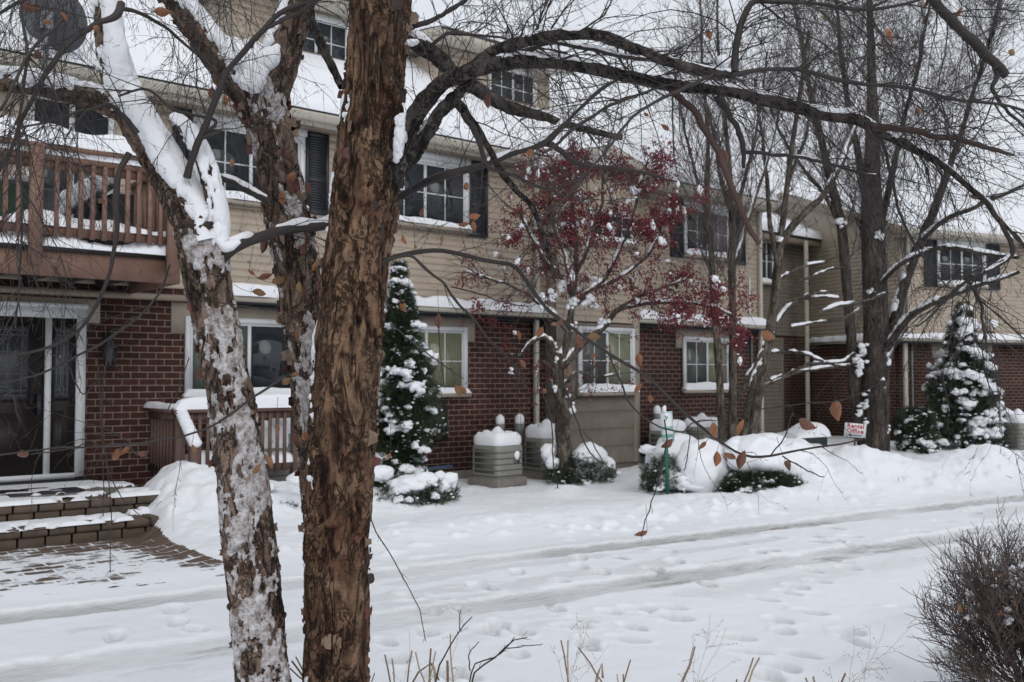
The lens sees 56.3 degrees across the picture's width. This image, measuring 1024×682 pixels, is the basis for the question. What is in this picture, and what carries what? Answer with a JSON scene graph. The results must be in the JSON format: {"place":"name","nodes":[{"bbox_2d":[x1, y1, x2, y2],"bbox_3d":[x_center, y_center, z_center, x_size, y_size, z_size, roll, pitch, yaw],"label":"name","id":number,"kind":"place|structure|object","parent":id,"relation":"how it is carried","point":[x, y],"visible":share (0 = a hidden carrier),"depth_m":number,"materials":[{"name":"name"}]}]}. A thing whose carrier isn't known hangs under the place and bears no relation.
{"place":"outdoors","nodes":[
{"label":"outdoors","id":0,"kind":"place"},
{"bbox_2d":[0,175,28,243],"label":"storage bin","id":1,"kind":"object","parent":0,"point":[11,201],"visible":0.21,"depth_m":9.63,"materials":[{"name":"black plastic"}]},
{"bbox_2d":[0,524,224,600],"bbox_3d":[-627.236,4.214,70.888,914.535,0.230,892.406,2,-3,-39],"label":"pavement","id":2,"kind":"structure","parent":0,"point":[153,554],"depth_m":8.08,"materials":[{"name":"white snow"}]},
{"bbox_2d":[0,479,160,550],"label":"entrance steps","id":3,"kind":"structure","parent":2,"relation":"on","point":[60,518],"depth_m":9.46,"materials":[{"name":"brick"}]},
{"bbox_2d":[0,487,84,496],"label":"doormat","id":4,"kind":"object","parent":3,"relation":"on","point":[64,490],"visible":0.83,"depth_m":10.13,"materials":[{"name":"black rubber"}]},
{"bbox_2d":[289,656,301,679],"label":"dry grass","id":5,"kind":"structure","parent":0,"point":[298,669],"depth_m":3.77,"materials":[{"name":"plant"}]},
{"bbox_2d":[0,484,1023,681],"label":"road","id":6,"kind":"structure","parent":0,"point":[505,594],"depth_m":7.48,"materials":[{"name":"white snow"}]},
{"bbox_2d":[143,436,1023,681],"bbox_3d":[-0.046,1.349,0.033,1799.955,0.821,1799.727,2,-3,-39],"label":"ground","id":7,"kind":"structure","parent":0,"point":[802,637],"depth_m":9.02,"materials":[{"name":"white snow"}]},
{"bbox_2d":[143,393,297,473],"bbox_3d":[-3.417,1.315,11.700,1.654,1.347,1.553,2,-3,-39],"label":"porch railing","id":8,"kind":"object","parent":7,"relation":"on","point":[183,414],"visible":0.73,"depth_m":11.46,"materials":[{"name":"paint"}]},
{"bbox_2d":[70,0,470,575],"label":"birch tree","id":9,"kind":"object","parent":7,"relation":"on","point":[298,300],"visible":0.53,"depth_m":3.88,"materials":[{"name":"brown plant"}]},
{"bbox_2d":[259,420,288,481],"bbox_3d":[-3.145,1.518,12.198,0.560,1.018,0.448,2,-3,-39],"label":"air conditioner","id":10,"kind":"object","parent":7,"relation":"on","point":[279,475],"visible":0.26,"depth_m":12.09,"materials":[{"name":"metal"}]},
{"bbox_2d":[272,418,289,474],"bbox_3d":[-2.920,1.349,12.455,0.403,0.975,0.403,2,-3,-39],"label":"air conditioner","id":11,"kind":"object","parent":7,"relation":"on","point":[281,423],"visible":0.08,"depth_m":12.27,"materials":[{"name":"metal"}]},
{"bbox_2d":[270,472,300,509],"bbox_3d":[-2.483,1.699,10.480,0.675,0.547,0.522,2,-3,-39],"label":"snowy shrub","id":12,"kind":"object","parent":7,"relation":"on","point":[291,479],"visible":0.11,"depth_m":10.38,"materials":[{"name":"white snow"}]},
{"bbox_2d":[0,0,696,681],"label":"birch tree","id":13,"kind":"object","parent":7,"relation":"on","point":[196,212],"visible":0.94,"depth_m":3.38,"materials":[{"name":"brown plant"}]},
{"bbox_2d":[0,0,778,486],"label":"apartment building","id":14,"kind":"structure","parent":7,"relation":"on","point":[154,342],"depth_m":14.60,"materials":[{"name":"brick"}]},
{"bbox_2d":[0,316,44,476],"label":"door","id":15,"kind":"structure","parent":14,"relation":"in","point":[12,464],"depth_m":10.89,"materials":[{"name":"black glass"}]},
{"bbox_2d":[23,0,87,66],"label":"satellite dish","id":16,"kind":"object","parent":14,"relation":"attached to","point":[80,21],"visible":0.41,"depth_m":10.69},
{"bbox_2d":[26,94,114,218],"bbox_3d":[-5.200,-1.879,11.282,0.964,2.000,0.050,2,-3,-39],"label":"patio door","id":17,"kind":"structure","parent":14,"relation":"in","point":[86,211],"depth_m":11.32,"materials":[{"name":"white paint"}]},
{"bbox_2d":[0,116,179,293],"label":"balcony","id":18,"kind":"structure","parent":14,"relation":"attached to","point":[157,263],"depth_m":9.90,"materials":[{"name":"paint"}]},
{"bbox_2d":[43,188,59,246],"bbox_3d":[-4.874,-1.263,10.033,0.240,0.640,0.240,2,-3,-39],"label":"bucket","id":19,"kind":"object","parent":18,"relation":"on","point":[49,192],"visible":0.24,"depth_m":9.95,"materials":[{"name":"plastic"}]},
{"bbox_2d":[59,175,133,249],"bbox_3d":[-4.681,-1.431,10.488,0.913,1.029,0.700,2,-3,-39],"label":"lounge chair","id":20,"kind":"object","parent":18,"relation":"on","point":[99,206],"visible":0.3,"depth_m":10.38,"materials":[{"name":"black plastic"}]},
{"bbox_2d":[100,329,118,369],"bbox_3d":[-4.806,0.103,11.435,0.190,0.491,0.247,1,-2,-14],"label":"wall lantern","id":21,"kind":"object","parent":14,"relation":"attached to","point":[111,360],"depth_m":11.38,"materials":[{"name":"black metal"}]},
{"bbox_2d":[181,316,290,398],"bbox_3d":[-3.449,0.243,12.610,1.772,1.082,0.123,2,-3,-39],"label":"window","id":22,"kind":"structure","parent":14,"relation":"in","point":[264,339],"depth_m":12.72,"materials":[{"name":"white paint"}]},
{"bbox_2d":[192,110,308,210],"bbox_3d":[-3.449,-2.364,12.697,1.631,1.155,0.123,2,-3,-39],"label":"window","id":23,"kind":"structure","parent":14,"relation":"in","point":[300,151],"depth_m":12.58,"materials":[{"name":"white glass"}]},
{"bbox_2d":[393,326,471,397],"bbox_3d":[-1.274,0.310,14.405,1.605,1.082,0.119,2,-3,-39],"label":"window","id":24,"kind":"structure","parent":14,"relation":"in","point":[453,340],"depth_m":14.71,"materials":[{"name":"white glass"}]},
{"bbox_2d":[397,151,472,233],"bbox_3d":[-1.294,-2.287,14.472,1.712,1.176,0.123,2,-3,-39],"label":"window","id":25,"kind":"structure","parent":14,"relation":"in","point":[418,172],"depth_m":14.63,"materials":[{"name":"glass"}]},
{"bbox_2d":[496,414,504,430],"bbox_3d":[-0.246,1.460,15.094,0.144,0.610,0.324,2,-3,-39],"label":"vent pipe","id":26,"kind":"object","parent":14,"relation":"attached to","point":[500,421],"visible":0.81,"depth_m":14.98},
{"bbox_2d":[515,413,523,452],"bbox_3d":[0.047,1.464,15.299,0.154,0.618,0.379,2,-3,-39],"label":"vent pipe","id":27,"kind":"object","parent":14,"relation":"attached to","point":[517,424],"visible":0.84,"depth_m":15.16,"materials":[{"name":"grey metal"}]},
{"bbox_2d":[576,326,639,395],"bbox_3d":[1.665,0.352,16.498,1.432,1.177,0.119,2,-3,-39],"label":"window","id":28,"kind":"structure","parent":14,"relation":"in","point":[628,354],"depth_m":16.53,"materials":[{"name":"white glass"}]},
{"bbox_2d":[588,207,638,247],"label":"window","id":29,"kind":"structure","parent":14,"relation":"in","point":[625,244],"depth_m":16.75,"materials":[{"name":"glass"}]},
{"bbox_2d":[646,405,660,441],"bbox_3d":[2.591,1.537,17.448,0.148,0.734,0.296,2,-3,-39],"label":"vent pipe","id":30,"kind":"object","parent":14,"relation":"attached to","point":[656,411],"visible":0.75,"depth_m":17.35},
{"bbox_2d":[681,336,728,392],"bbox_3d":[3.827,0.467,18.602,1.488,1.082,0.126,2,-3,-39],"label":"window","id":31,"kind":"structure","parent":14,"relation":"in","point":[698,366],"depth_m":18.50,"materials":[{"name":"glass"}]},
{"bbox_2d":[682,198,728,261],"bbox_3d":[3.858,-2.155,18.716,1.484,1.123,0.126,2,-3,-39],"label":"window","id":32,"kind":"structure","parent":14,"relation":"in","point":[687,252],"depth_m":18.58,"materials":[{"name":"grey glass"}]},
{"bbox_2d":[373,258,452,486],"bbox_3d":[-1.591,0.544,13.375,1.546,3.414,1.220,2,-3,-39],"label":"arborvitae","id":33,"kind":"object","parent":7,"relation":"on","point":[401,383],"visible":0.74,"depth_m":13.14,"materials":[{"name":"green plant"}]},
{"bbox_2d":[370,607,464,681],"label":"dry grass","id":34,"kind":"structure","parent":7,"relation":"on","point":[430,664],"depth_m":3.58,"materials":[{"name":"plant"}]},
{"bbox_2d":[373,465,462,506],"bbox_3d":[-1.158,1.776,11.623,1.024,0.564,1.079,-1,-2,15],"label":"snowy shrub","id":35,"kind":"object","parent":7,"relation":"on","point":[437,486],"visible":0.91,"depth_m":11.38,"materials":[{"name":"white snow"}]},
{"bbox_2d":[427,465,452,470],"bbox_3d":[-1.086,1.893,14.272,0.486,0.066,0.050,2,-3,-39],"label":"drain pipe","id":36,"kind":"object","parent":7,"relation":"on","point":[440,467],"visible":0.83,"depth_m":14.26,"materials":[{"name":"blue plastic"}]},
{"bbox_2d":[432,608,541,681],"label":"sapling","id":37,"kind":"object","parent":7,"relation":"on","point":[501,651],"visible":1,"depth_m":3.30,"materials":[{"name":"brown plant"}]},
{"bbox_2d":[468,426,526,487],"bbox_3d":[-0.211,1.691,14.150,0.639,0.860,0.627,-2,-3,42],"label":"air conditioner","id":38,"kind":"object","parent":7,"relation":"on","point":[497,456],"visible":1,"depth_m":13.94,"materials":[{"name":"metal"}]},
{"bbox_2d":[522,419,556,479],"bbox_3d":[0.543,1.689,15.039,0.627,0.930,0.560,2,-3,-41],"label":"air conditioner","id":39,"kind":"object","parent":7,"relation":"on","point":[537,438],"visible":0.61,"depth_m":14.82,"materials":[{"name":"metal"}]},
{"bbox_2d":[540,438,621,484],"bbox_3d":[1.004,1.808,14.319,1.145,0.763,1.111,-1,-2,24],"label":"snowy shrub","id":40,"kind":"object","parent":7,"relation":"on","point":[585,464],"visible":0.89,"depth_m":14.19,"materials":[{"name":"white snow"}]},
{"bbox_2d":[441,130,759,484],"bbox_3d":[1.167,-0.451,14.193,4.802,5.602,2.099,0,-2,8],"label":"crabapple tree","id":41,"kind":"object","parent":7,"relation":"on","point":[652,226],"visible":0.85,"depth_m":14.20,"materials":[{"name":"red plant"}]},
{"bbox_2d":[300,0,1023,681],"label":"birch tree","id":42,"kind":"object","parent":7,"relation":"on","point":[382,144],"visible":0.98,"depth_m":3.37,"materials":[{"name":"brown plant"}]},
{"bbox_2d":[645,419,686,455],"bbox_3d":[2.756,1.717,16.929,0.582,0.815,0.560,2,-3,-39],"label":"air conditioner","id":43,"kind":"object","parent":7,"relation":"on","point":[655,434],"visible":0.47,"depth_m":16.81,"materials":[{"name":"metal"}]},
{"bbox_2d":[660,405,674,493],"bbox_3d":[2.054,1.446,12.679,0.163,1.190,0.130,2,-3,-39],"label":"parking sign","id":44,"kind":"object","parent":7,"relation":"on","point":[666,415],"visible":0.74,"depth_m":12.68,"materials":[{"name":"green metal"}]},
{"bbox_2d":[637,433,728,493],"bbox_3d":[2.351,1.714,13.195,1.277,0.858,1.097,2,-3,-39],"label":"snowy shrub","id":45,"kind":"object","parent":7,"relation":"on","point":[682,479],"visible":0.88,"depth_m":12.92,"materials":[{"name":"white snow"}]},
{"bbox_2d":[684,413,717,441],"bbox_3d":[3.405,1.708,17.140,0.582,0.848,0.582,-2,-3,40],"label":"air conditioner","id":46,"kind":"object","parent":7,"relation":"on","point":[700,431],"visible":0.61,"depth_m":16.93,"materials":[{"name":"metal"}]},
{"bbox_2d":[628,0,844,468],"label":"slender tree","id":47,"kind":"object","parent":7,"relation":"on","point":[734,253],"visible":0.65,"depth_m":16.45,"materials":[{"name":"grey plant"}]},
{"bbox_2d":[717,433,835,492],"bbox_3d":[3.632,1.718,13.243,2.282,0.888,1.369,2,-3,-39],"label":"snowy shrub","id":48,"kind":"object","parent":7,"relation":"on","point":[773,472],"visible":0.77,"depth_m":12.88,"materials":[{"name":"white snow"}]},
{"bbox_2d":[762,211,821,432],"bbox_3d":[4.771,-1.307,26.665,8.640,8.307,5.623,2,-3,-39],"label":"porch","id":49,"kind":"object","parent":7,"relation":"on","point":[794,389],"depth_m":25.91,"materials":[{"name":"brick"}]},
{"bbox_2d":[762,241,773,284],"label":"window","id":50,"kind":"structure","parent":49,"relation":"in","point":[767,263],"depth_m":25.43,"materials":[{"name":"white glass"}]},
{"bbox_2d":[776,422,831,444],"bbox_3d":[5.625,2.043,18.587,1.000,0.928,0.660,1,-3,-34],"label":"utility box","id":51,"kind":"object","parent":7,"relation":"on","point":[801,433],"visible":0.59,"depth_m":18.42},
{"bbox_2d":[814,441,826,444],"bbox_3d":[5.961,2.152,18.465,0.380,0.440,0.015,1,-3,-34],"label":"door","id":52,"kind":"structure","parent":51,"relation":"in","point":[815,442],"depth_m":18.47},
{"bbox_2d":[716,4,899,435],"bbox_3d":[5.261,-2.241,17.066,2.512,8.378,2.550,2,-3,-39],"label":"leaning tree","id":53,"kind":"object","parent":7,"relation":"on","point":[756,374],"visible":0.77,"depth_m":16.96,"materials":[{"name":"grey plant"}]},
{"bbox_2d":[844,422,866,445],"bbox_3d":[5.593,1.660,15.596,0.372,0.666,0.037,0,-2,0],"label":"rental sign","id":54,"kind":"object","parent":7,"relation":"on","point":[854,430],"visible":0.97,"depth_m":15.59,"materials":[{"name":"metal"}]},
{"bbox_2d":[723,0,1023,451],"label":"shade tree","id":55,"kind":"object","parent":7,"relation":"on","point":[877,422],"visible":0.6,"depth_m":18.77,"materials":[{"name":"brown plant"}]},
{"bbox_2d":[772,187,1023,440],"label":"apartment building","id":56,"kind":"structure","parent":7,"relation":"on","point":[834,344],"depth_m":24.85,"materials":[{"name":"brick"}]},
{"bbox_2d":[937,240,988,288],"bbox_3d":[11.406,-1.976,24.209,1.683,1.253,0.124,1,-2,-22],"label":"window","id":57,"kind":"structure","parent":56,"relation":"in","point":[957,257],"depth_m":24.21,"materials":[{"name":"grey glass"}]},
{"bbox_2d":[891,404,942,454],"bbox_3d":[8.112,1.816,19.202,0.961,1.114,0.871,2,-3,-39],"label":"upright shrub","id":58,"kind":"object","parent":7,"relation":"on","point":[909,440],"visible":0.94,"depth_m":19.01,"materials":[{"name":"green plant"}]},
{"bbox_2d":[897,497,1023,681],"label":"bare bush","id":59,"kind":"object","parent":7,"relation":"on","point":[994,620],"visible":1,"depth_m":4.63,"materials":[{"name":"brown plant"}]},
{"bbox_2d":[917,300,1014,449],"bbox_3d":[9.857,0.801,21.058,2.240,3.475,2.013,2,-3,-39],"label":"conical evergreen","id":60,"kind":"object","parent":7,"relation":"on","point":[971,395],"visible":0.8,"depth_m":20.68,"materials":[{"name":"green plant"}]},
{"bbox_2d":[998,408,1023,449],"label":"air conditioner","id":61,"kind":"object","parent":7,"relation":"on","point":[1017,419],"visible":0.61,"depth_m":20.73,"materials":[{"name":"metal"}]},
{"bbox_2d":[553,613,630,681],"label":"dry grass","id":62,"kind":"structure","parent":0,"point":[579,668],"depth_m":3.58,"materials":[{"name":"plant"}]},
{"bbox_2d":[411,0,1023,208],"label":"sky","id":63,"kind":"structure","parent":0,"point":[420,6],"materials":[{"name":"white"}]},
{"bbox_2d":[677,621,759,681],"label":"dry grass","id":64,"kind":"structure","parent":0,"point":[689,665],"depth_m":3.50,"materials":[{"name":"plant"}]},
{"bbox_2d":[805,618,920,681],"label":"dry grass","id":65,"kind":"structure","parent":0,"point":[865,669],"depth_m":3.70,"materials":[{"name":"plant"}]}
]}

